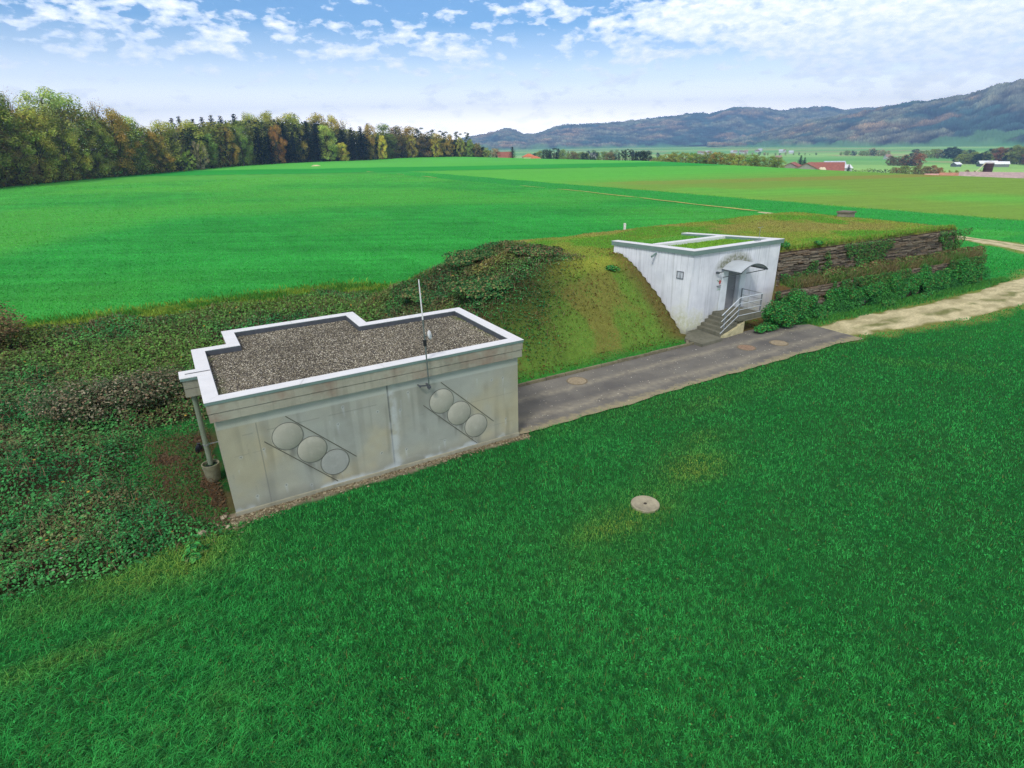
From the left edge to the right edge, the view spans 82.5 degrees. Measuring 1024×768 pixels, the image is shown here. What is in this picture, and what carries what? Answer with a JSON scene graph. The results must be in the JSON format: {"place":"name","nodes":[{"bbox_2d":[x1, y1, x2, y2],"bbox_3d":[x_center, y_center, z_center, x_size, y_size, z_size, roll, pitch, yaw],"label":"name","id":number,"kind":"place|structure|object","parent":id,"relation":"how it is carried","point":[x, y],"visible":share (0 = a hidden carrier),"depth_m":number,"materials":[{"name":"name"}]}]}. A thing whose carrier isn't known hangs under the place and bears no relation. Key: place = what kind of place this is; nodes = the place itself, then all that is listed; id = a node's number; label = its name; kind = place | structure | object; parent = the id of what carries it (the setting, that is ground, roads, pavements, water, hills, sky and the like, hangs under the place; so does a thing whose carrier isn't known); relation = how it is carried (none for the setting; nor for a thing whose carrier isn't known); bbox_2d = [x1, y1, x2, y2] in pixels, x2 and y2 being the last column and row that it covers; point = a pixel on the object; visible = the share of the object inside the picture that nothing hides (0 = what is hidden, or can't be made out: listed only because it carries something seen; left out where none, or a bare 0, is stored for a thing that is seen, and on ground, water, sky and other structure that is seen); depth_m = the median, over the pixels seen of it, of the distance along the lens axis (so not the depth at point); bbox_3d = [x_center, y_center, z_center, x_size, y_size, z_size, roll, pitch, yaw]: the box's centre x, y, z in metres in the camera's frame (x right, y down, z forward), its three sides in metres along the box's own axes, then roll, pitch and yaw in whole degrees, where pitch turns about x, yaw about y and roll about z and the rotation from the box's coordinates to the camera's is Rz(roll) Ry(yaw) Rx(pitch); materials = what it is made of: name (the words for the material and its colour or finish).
{"place":"outdoors","nodes":[
{"label":"outdoors","id":0,"kind":"place"},
{"bbox_2d":[0,144,1023,767],"bbox_3d":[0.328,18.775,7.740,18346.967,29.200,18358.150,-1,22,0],"label":"ground","id":1,"kind":"structure","parent":0,"point":[920,194],"depth_m":17.73,"materials":[{"name":"plant"}]},
{"bbox_2d":[0,301,26,345],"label":"dry shrub","id":2,"kind":"object","parent":1,"relation":"on","point":[8,321],"visible":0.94,"depth_m":30.11,"materials":[{"name":"brown plant"}]},
{"bbox_2d":[0,91,40,185],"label":"broadleaf tree","id":3,"kind":"object","parent":1,"relation":"on","point":[13,124],"visible":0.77,"depth_m":174.28,"materials":[{"name":"green plant"}]},
{"bbox_2d":[0,133,46,184],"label":"bushy tree","id":4,"kind":"object","parent":1,"relation":"on","point":[23,157],"visible":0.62,"depth_m":175.45,"materials":[{"name":"green plant"}]},
{"bbox_2d":[4,106,65,182],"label":"broadleaf tree","id":5,"kind":"object","parent":1,"relation":"on","point":[45,139],"visible":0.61,"depth_m":186.46,"materials":[{"name":"green plant"}]},
{"bbox_2d":[11,85,84,174],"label":"broadleaf tree","id":6,"kind":"object","parent":1,"relation":"on","point":[26,97],"visible":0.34,"depth_m":200.83,"materials":[{"name":"green plant"}]},
{"bbox_2d":[41,121,93,180],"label":"bushy tree","id":7,"kind":"object","parent":1,"relation":"on","point":[73,142],"visible":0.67,"depth_m":202.30,"materials":[{"name":"green plant"}]},
{"bbox_2d":[45,92,110,176],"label":"broadleaf tree","id":8,"kind":"object","parent":1,"relation":"on","point":[64,104],"visible":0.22,"depth_m":218.57,"materials":[{"name":"green plant"}]},
{"bbox_2d":[72,119,118,177],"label":"broadleaf tree","id":9,"kind":"object","parent":1,"relation":"on","point":[103,168],"visible":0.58,"depth_m":218.75,"materials":[{"name":"green plant"}]},
{"bbox_2d":[14,364,190,423],"bbox_3d":[-14.953,0.351,22.604,6.887,1.874,3.002,-13,25,-28],"label":"dry shrub","id":10,"kind":"object","parent":1,"relation":"on","point":[100,395],"visible":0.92,"depth_m":21.72,"materials":[{"name":"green plant"}]},
{"bbox_2d":[80,98,124,174],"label":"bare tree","id":11,"kind":"object","parent":1,"relation":"on","point":[95,110],"visible":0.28,"depth_m":230.96,"materials":[{"name":"green plant"}]},
{"bbox_2d":[96,107,142,174],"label":"broadleaf tree","id":12,"kind":"object","parent":1,"relation":"on","point":[119,130],"visible":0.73,"depth_m":231.99,"materials":[{"name":"brown plant"}]},
{"bbox_2d":[112,115,154,172],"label":"broadleaf tree","id":13,"kind":"object","parent":1,"relation":"on","point":[129,121],"visible":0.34,"depth_m":248.68,"materials":[{"name":"green plant"}]},
{"bbox_2d":[74,422,237,575],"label":"leaf litter","id":14,"kind":"object","parent":1,"relation":"on","point":[168,454],"visible":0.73,"depth_m":17.89,"materials":[{"name":"plant"}]},
{"bbox_2d":[144,131,173,172],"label":"broadleaf tree","id":15,"kind":"object","parent":1,"relation":"on","point":[155,138],"visible":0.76,"depth_m":258.10,"materials":[{"name":"green plant"}]},
{"bbox_2d":[142,120,182,169],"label":"broadleaf tree","id":16,"kind":"object","parent":1,"relation":"on","point":[159,126],"visible":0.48,"depth_m":267.43,"materials":[{"name":"green plant"}]},
{"bbox_2d":[173,119,208,165],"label":"broadleaf tree","id":17,"kind":"object","parent":1,"relation":"on","point":[188,126],"visible":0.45,"depth_m":290.90,"materials":[{"name":"green plant"}]},
{"bbox_2d":[181,542,213,563],"bbox_3d":[-8.041,4.306,14.757,0.694,0.310,0.798,1,22,5],"label":"weed plant","id":18,"kind":"object","parent":1,"relation":"on","point":[191,557],"visible":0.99,"depth_m":14.76,"materials":[{"name":"green plant"}]},
{"bbox_2d":[190,141,209,169],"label":"bushy tree","id":19,"kind":"object","parent":1,"relation":"on","point":[200,159],"visible":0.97,"depth_m":288.28,"materials":[{"name":"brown plant"}]},
{"bbox_2d":[195,133,219,167],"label":"broadleaf tree","id":20,"kind":"object","parent":1,"relation":"on","point":[212,145],"visible":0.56,"depth_m":302.13,"materials":[{"name":"green plant"}]},
{"bbox_2d":[201,459,220,482],"bbox_3d":[-9.232,2.702,17.980,0.510,0.600,0.510,-8,23,-16],"label":"concrete tub","id":21,"kind":"object","parent":1,"relation":"on","point":[212,471],"visible":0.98,"depth_m":17.84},
{"bbox_2d":[214,125,239,166],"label":"broadleaf tree","id":22,"kind":"object","parent":1,"relation":"on","point":[228,136],"visible":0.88,"depth_m":319.78,"materials":[{"name":"green plant"}]},
{"bbox_2d":[229,126,253,165],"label":"broadleaf tree","id":23,"kind":"object","parent":1,"relation":"on","point":[245,159],"visible":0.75,"depth_m":331.64,"materials":[{"name":"green plant"}]},
{"bbox_2d":[0,101,490,187],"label":"woodland","id":24,"kind":"object","parent":1,"relation":"on","point":[64,114],"visible":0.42,"depth_m":257.09,"materials":[{"name":"green plant"}]},
{"bbox_2d":[241,111,265,156],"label":"broadleaf tree","id":25,"kind":"object","parent":1,"relation":"on","point":[251,117],"visible":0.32,"depth_m":352.23,"materials":[{"name":"green plant"}]},
{"bbox_2d":[250,127,272,163],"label":"spruce tree","id":26,"kind":"object","parent":1,"relation":"on","point":[260,148],"visible":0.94,"depth_m":349.23,"materials":[{"name":"green plant"}]},
{"bbox_2d":[255,110,279,159],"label":"broadleaf tree","id":27,"kind":"object","parent":1,"relation":"on","point":[265,118],"visible":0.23,"depth_m":367.10,"materials":[{"name":"green plant"}]},
{"bbox_2d":[265,134,276,163],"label":"spruce tree","id":28,"kind":"object","parent":1,"relation":"on","point":[269,148],"visible":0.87,"depth_m":357.42,"materials":[{"name":"green plant"}]},
{"bbox_2d":[268,124,287,162],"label":"broadleaf tree","id":29,"kind":"object","parent":1,"relation":"on","point":[280,145],"visible":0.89,"depth_m":364.17,"materials":[{"name":"brown plant"}]},
{"bbox_2d":[276,124,294,162],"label":"spruce tree","id":30,"kind":"object","parent":1,"relation":"on","point":[285,147],"visible":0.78,"depth_m":373.10,"materials":[{"name":"green plant"}]},
{"bbox_2d":[272,112,306,161],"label":"broadleaf tree","id":31,"kind":"object","parent":1,"relation":"on","point":[287,117],"visible":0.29,"depth_m":380.76,"materials":[{"name":"green plant"}]},
{"bbox_2d":[0,240,585,602],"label":"bramble undergrowth","id":32,"kind":"object","parent":1,"relation":"on","point":[131,343],"visible":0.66,"depth_m":22.56,"materials":[{"name":"green plant"}]},
{"bbox_2d":[286,132,302,162],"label":"spruce tree","id":33,"kind":"object","parent":1,"relation":"on","point":[294,142],"visible":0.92,"depth_m":377.43,"materials":[{"name":"green plant"}]},
{"bbox_2d":[286,119,309,161],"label":"broadleaf tree","id":34,"kind":"object","parent":1,"relation":"on","point":[305,147],"visible":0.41,"depth_m":389.62,"materials":[{"name":"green plant"}]},
{"bbox_2d":[301,121,321,160],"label":"spruce tree","id":35,"kind":"object","parent":1,"relation":"on","point":[309,142],"visible":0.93,"depth_m":391.52,"materials":[{"name":"green plant"}]},
{"bbox_2d":[310,124,325,161],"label":"spruce tree","id":36,"kind":"object","parent":1,"relation":"on","point":[317,142],"visible":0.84,"depth_m":398.24,"materials":[{"name":"green plant"}]},
{"bbox_2d":[306,112,335,159],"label":"broadleaf tree","id":37,"kind":"object","parent":1,"relation":"on","point":[315,118],"visible":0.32,"depth_m":413.96,"materials":[{"name":"green plant"}]},
{"bbox_2d":[315,125,338,160],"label":"broadleaf tree","id":38,"kind":"object","parent":1,"relation":"on","point":[331,143],"visible":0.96,"depth_m":401.46,"materials":[{"name":"green plant"}]},
{"bbox_2d":[324,114,341,160],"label":"broadleaf tree","id":39,"kind":"object","parent":1,"relation":"on","point":[332,120],"visible":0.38,"depth_m":418.38,"materials":[{"name":"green plant"}]},
{"bbox_2d":[336,143,350,160],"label":"broadleaf tree","id":40,"kind":"object","parent":1,"relation":"on","point":[344,157],"visible":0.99,"depth_m":408.35,"materials":[{"name":"yellow plant"}]},
{"bbox_2d":[178,307,523,516],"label":"concrete building","id":41,"kind":"structure","parent":1,"relation":"on","point":[298,409],"depth_m":17.88,"materials":[{"name":"concrete"}]},
{"bbox_2d":[192,396,218,464],"bbox_3d":[-9.158,1.324,17.540,0.446,2.380,0.172,-13,25,-28],"label":"drain pipe","id":42,"kind":"object","parent":41,"relation":"attached to","point":[202,428],"visible":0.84,"depth_m":17.44,"materials":[{"name":"metal"}]},
{"bbox_2d":[417,279,431,389],"bbox_3d":[-2.614,-1.407,17.249,0.508,3.401,0.370,-13,25,-28],"label":"antenna mast","id":43,"kind":"object","parent":41,"relation":"attached to","point":[429,335],"visible":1,"depth_m":17.26,"materials":[{"name":"metal"}]},
{"bbox_2d":[346,129,360,160],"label":"spruce tree","id":44,"kind":"object","parent":1,"relation":"on","point":[352,140],"visible":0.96,"depth_m":418.04,"materials":[{"name":"green plant"}]},
{"bbox_2d":[355,126,370,159],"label":"spruce tree","id":45,"kind":"object","parent":1,"relation":"on","point":[362,142],"visible":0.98,"depth_m":422.42,"materials":[{"name":"green plant"}]},
{"bbox_2d":[200,433,531,551],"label":"gravel","id":46,"kind":"structure","parent":1,"relation":"on","point":[260,512],"depth_m":17.43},
{"bbox_2d":[362,123,378,158],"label":"broadleaf tree","id":47,"kind":"object","parent":1,"relation":"on","point":[365,130],"visible":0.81,"depth_m":430.62,"materials":[{"name":"brown plant"}]},
{"bbox_2d":[377,135,387,158],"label":"broadleaf tree","id":48,"kind":"object","parent":1,"relation":"on","point":[383,147],"visible":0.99,"depth_m":435.79,"materials":[{"name":"yellow plant"}]},
{"bbox_2d":[373,123,398,156],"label":"broadleaf tree","id":49,"kind":"object","parent":1,"relation":"on","point":[383,128],"visible":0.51,"depth_m":450.63,"materials":[{"name":"green plant"}]},
{"bbox_2d":[385,125,406,157],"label":"broadleaf tree","id":50,"kind":"object","parent":1,"relation":"on","point":[396,130],"visible":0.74,"depth_m":457.51,"materials":[{"name":"green plant"}]},
{"bbox_2d":[401,126,417,153],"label":"broadleaf tree","id":51,"kind":"object","parent":1,"relation":"on","point":[407,129],"visible":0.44,"depth_m":471.41,"materials":[{"name":"green plant"}]},
{"bbox_2d":[404,134,418,157],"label":"broadleaf tree","id":52,"kind":"object","parent":1,"relation":"on","point":[412,144],"visible":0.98,"depth_m":467.92,"materials":[{"name":"green plant"}]},
{"bbox_2d":[416,133,433,156],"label":"broadleaf tree","id":53,"kind":"object","parent":1,"relation":"on","point":[424,144],"visible":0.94,"depth_m":474.75,"materials":[{"name":"green plant"}]},
{"bbox_2d":[429,133,446,155],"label":"broadleaf tree","id":54,"kind":"object","parent":1,"relation":"on","point":[439,137],"visible":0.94,"depth_m":474.12,"materials":[{"name":"green plant"}]},
{"bbox_2d":[444,133,454,155],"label":"broadleaf tree","id":55,"kind":"object","parent":1,"relation":"on","point":[446,151],"visible":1,"depth_m":476.23,"materials":[{"name":"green plant"}]},
{"bbox_2d":[455,136,467,156],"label":"broadleaf tree","id":56,"kind":"object","parent":1,"relation":"on","point":[462,148],"visible":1,"depth_m":477.05,"materials":[{"name":"green plant"}]},
{"bbox_2d":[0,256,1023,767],"bbox_3d":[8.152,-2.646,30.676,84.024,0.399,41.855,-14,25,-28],"label":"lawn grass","id":57,"kind":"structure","parent":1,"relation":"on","point":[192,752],"depth_m":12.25,"materials":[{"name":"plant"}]},
{"bbox_2d":[0,173,1023,350],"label":"crop grass","id":58,"kind":"structure","parent":1,"relation":"on","point":[173,308],"depth_m":64.22,"materials":[{"name":"plant"}]},
{"bbox_2d":[367,171,756,210],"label":"footpath","id":59,"kind":"structure","parent":1,"relation":"on","point":[649,198],"depth_m":97.68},
{"bbox_2d":[518,340,693,386],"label":"kerb","id":60,"kind":"structure","parent":1,"relation":"on","point":[602,365],"depth_m":26.70,"materials":[{"name":"concrete"}]},
{"bbox_2d":[631,495,659,513],"bbox_3d":[3.767,3.431,16.520,0.800,0.145,0.800,-10,24,-21],"label":"concrete cover","id":61,"kind":"object","parent":1,"relation":"on","point":[645,504],"visible":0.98,"depth_m":16.45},
{"bbox_2d":[406,212,956,382],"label":"mound grass","id":62,"kind":"structure","parent":1,"relation":"on","point":[698,226],"depth_m":37.42,"materials":[{"name":"plant"}]},
{"bbox_2d":[398,286,435,303],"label":"bramble shrub","id":63,"kind":"object","parent":62,"relation":"on","point":[412,293],"visible":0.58,"depth_m":32.90,"materials":[{"name":"green plant"}]},
{"bbox_2d":[441,249,502,266],"bbox_3d":[-2.213,-7.500,34.628,4.099,0.924,3.136,-13,25,-28],"label":"bramble shrub","id":64,"kind":"object","parent":62,"relation":"on","point":[467,258],"visible":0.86,"depth_m":33.77,"materials":[{"name":"green plant"}]},
{"bbox_2d":[446,273,515,298],"bbox_3d":[-1.279,-5.055,29.545,4.640,0.690,4.307,-13,25,-28],"label":"bramble shrub","id":65,"kind":"object","parent":62,"relation":"on","point":[475,284],"visible":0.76,"depth_m":28.37,"materials":[{"name":"green plant"}]},
{"bbox_2d":[504,243,562,256],"bbox_3d":[1.396,-7.394,32.393,3.169,0.697,3.357,14,27,32],"label":"bramble shrub","id":66,"kind":"object","parent":62,"relation":"on","point":[536,250],"visible":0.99,"depth_m":31.57,"materials":[{"name":"green plant"}]},
{"bbox_2d":[612,232,783,333],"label":"white building","id":67,"kind":"structure","parent":1,"relation":"on","point":[683,282],"depth_m":31.20,"materials":[{"name":"concrete"}]},
{"bbox_2d":[632,235,753,248],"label":"roof turf","id":68,"kind":"structure","parent":67,"relation":"on","point":[714,243],"depth_m":32.55,"materials":[{"name":"green plant"}]},
{"bbox_2d":[724,272,735,306],"bbox_3d":[11.834,-5.194,31.873,0.940,2.030,0.091,-13,25,-28],"label":"door","id":69,"kind":"structure","parent":67,"relation":"in","point":[731,279],"depth_m":31.96,"materials":[{"name":"metal"}]},
{"bbox_2d":[684,306,760,346],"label":"staircase","id":70,"kind":"structure","parent":1,"relation":"on","point":[709,330],"depth_m":30.59,"materials":[{"name":"concrete"}]},
{"bbox_2d":[720,288,762,333],"bbox_3d":[11.647,-3.905,30.972,2.997,1.745,1.372,-13,25,-28],"label":"handrail","id":71,"kind":"object","parent":70,"relation":"attached to","point":[740,303],"visible":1,"depth_m":30.39,"materials":[{"name":"metal"}]},
{"bbox_2d":[753,322,778,332],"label":"green shrub","id":72,"kind":"object","parent":1,"relation":"on","point":[762,328],"visible":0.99,"depth_m":30.84,"materials":[{"name":"green plant"}]},
{"bbox_2d":[761,299,798,327],"bbox_3d":[14.417,-3.775,31.537,2.038,1.736,1.714,-13,25,-28],"label":"green shrub","id":73,"kind":"object","parent":1,"relation":"on","point":[784,315],"visible":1,"depth_m":31.13,"materials":[{"name":"green plant"}]},
{"bbox_2d":[775,288,808,319],"bbox_3d":[15.364,-4.268,32.241,1.844,2.082,1.680,3,23,9],"label":"green shrub","id":74,"kind":"object","parent":1,"relation":"on","point":[799,302],"visible":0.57,"depth_m":31.74,"materials":[{"name":"green plant"}]},
{"bbox_2d":[806,294,818,308],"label":"green shrub","id":75,"kind":"object","parent":1,"relation":"on","point":[812,300],"visible":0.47,"depth_m":32.49,"materials":[{"name":"green plant"}]},
{"bbox_2d":[808,162,844,170],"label":"farm barn","id":76,"kind":"structure","parent":1,"relation":"on","point":[837,166],"depth_m":332.63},
{"bbox_2d":[806,265,849,281],"bbox_3d":[18.737,-6.458,34.445,4.139,0.873,0.846,-13,25,-28],"label":"dry shrub","id":77,"kind":"object","parent":1,"relation":"on","point":[842,268],"visible":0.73,"depth_m":34.42,"materials":[{"name":"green plant"}]},
{"bbox_2d":[836,210,856,216],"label":"shaft block","id":78,"kind":"structure","parent":1,"relation":"on","point":[844,213],"depth_m":45.81,"materials":[{"name":"concrete"}]},
{"bbox_2d":[776,230,955,285],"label":"log wall","id":79,"kind":"structure","parent":1,"relation":"on","point":[788,261],"depth_m":35.54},
{"bbox_2d":[852,259,893,272],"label":"dry shrub","id":80,"kind":"object","parent":1,"relation":"on","point":[876,262],"visible":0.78,"depth_m":36.13,"materials":[{"name":"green plant"}]},
{"bbox_2d":[774,258,983,321],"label":"log wall","id":81,"kind":"structure","parent":1,"relation":"on","point":[818,290],"depth_m":33.49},
{"bbox_2d":[823,286,848,302],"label":"green shrub","id":82,"kind":"object","parent":81,"relation":"attached to","point":[829,291],"visible":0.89,"depth_m":33.48,"materials":[{"name":"green plant"}]},
{"bbox_2d":[846,284,865,307],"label":"green shrub","id":83,"kind":"object","parent":81,"relation":"attached to","point":[856,292],"visible":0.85,"depth_m":34.24,"materials":[{"name":"green plant"}]},
{"bbox_2d":[865,281,885,298],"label":"green shrub","id":84,"kind":"object","parent":81,"relation":"attached to","point":[878,289],"visible":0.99,"depth_m":34.84,"materials":[{"name":"green plant"}]},
{"bbox_2d":[771,224,1011,327],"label":"wall vegetation","id":85,"kind":"object","parent":1,"relation":"on","point":[843,309],"depth_m":35.61,"materials":[{"name":"green plant"}]},
{"bbox_2d":[884,271,901,298],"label":"green shrub","id":86,"kind":"object","parent":1,"relation":"on","point":[895,283],"visible":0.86,"depth_m":35.56,"materials":[{"name":"green plant"}]},
{"bbox_2d":[894,254,928,263],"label":"dry shrub","id":87,"kind":"object","parent":1,"relation":"on","point":[915,257],"visible":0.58,"depth_m":37.58,"materials":[{"name":"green plant"}]},
{"bbox_2d":[901,273,923,296],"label":"green shrub","id":88,"kind":"object","parent":1,"relation":"on","point":[913,283],"visible":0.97,"depth_m":36.40,"materials":[{"name":"green plant"}]},
{"bbox_2d":[918,263,936,291],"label":"green shrub","id":89,"kind":"object","parent":1,"relation":"on","point":[928,276],"visible":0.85,"depth_m":37.10,"materials":[{"name":"green plant"}]},
{"bbox_2d":[934,267,951,288],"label":"green shrub","id":90,"kind":"object","parent":1,"relation":"on","point":[942,278],"visible":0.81,"depth_m":37.99,"materials":[{"name":"green plant"}]},
{"bbox_2d":[951,257,971,286],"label":"green shrub","id":91,"kind":"object","parent":1,"relation":"on","point":[963,270],"visible":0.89,"depth_m":38.72,"materials":[{"name":"green plant"}]},
{"bbox_2d":[953,245,987,253],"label":"dry shrub","id":92,"kind":"object","parent":1,"relation":"on","point":[967,248],"visible":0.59,"depth_m":40.28,"materials":[{"name":"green plant"}]},
{"bbox_2d":[967,261,984,282],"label":"green shrub","id":93,"kind":"object","parent":1,"relation":"on","point":[977,272],"visible":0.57,"depth_m":39.59,"materials":[{"name":"green plant"}]},
{"bbox_2d":[976,161,994,171],"bbox_3d":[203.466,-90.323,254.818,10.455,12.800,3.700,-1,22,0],"label":"barn","id":94,"kind":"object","parent":1,"relation":"on","point":[988,166],"visible":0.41,"depth_m":252.24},
{"bbox_2d":[958,172,1023,177],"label":"long barn","id":95,"kind":"structure","parent":1,"relation":"on","point":[1002,174],"depth_m":234.75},
{"bbox_2d":[1004,145,1023,163],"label":"broadleaf tree","id":96,"kind":"object","parent":1,"relation":"on","point":[1012,152],"visible":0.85,"depth_m":718.27,"materials":[{"name":"green plant"}]},
{"bbox_2d":[0,0,1023,150],"label":"sky","id":97,"kind":"structure","parent":0,"point":[473,67],"materials":[{"name":"blue"}]},
{"bbox_2d":[361,105,891,150],"bbox_3d":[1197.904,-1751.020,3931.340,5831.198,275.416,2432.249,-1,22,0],"label":"hills","id":98,"kind":"structure","parent":0,"point":[696,128],"depth_m":4064.07,"materials":[{"name":"plant"}]},
{"bbox_2d":[518,324,862,433],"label":"driveway","id":99,"kind":"structure","parent":0,"point":[562,397],"depth_m":25.75,"materials":[{"name":"asphalt"}]},
{"bbox_2d":[566,377,587,384],"bbox_3d":[2.800,-0.120,25.137,0.920,0.074,0.920,-13,25,-28],"label":"manhole cover","id":100,"kind":"object","parent":99,"relation":"on","point":[576,380],"visible":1,"depth_m":25.11,"materials":[{"name":"metal"}]},
{"bbox_2d":[707,78,1023,146],"bbox_3d":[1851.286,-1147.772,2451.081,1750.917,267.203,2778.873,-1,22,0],"label":"hills","id":101,"kind":"structure","parent":0,"point":[992,115],"depth_m":2397.19,"materials":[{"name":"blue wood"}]},
{"bbox_2d":[758,212,1023,335],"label":"gravel track","id":102,"kind":"structure","parent":0,"point":[1005,295],"depth_m":34.32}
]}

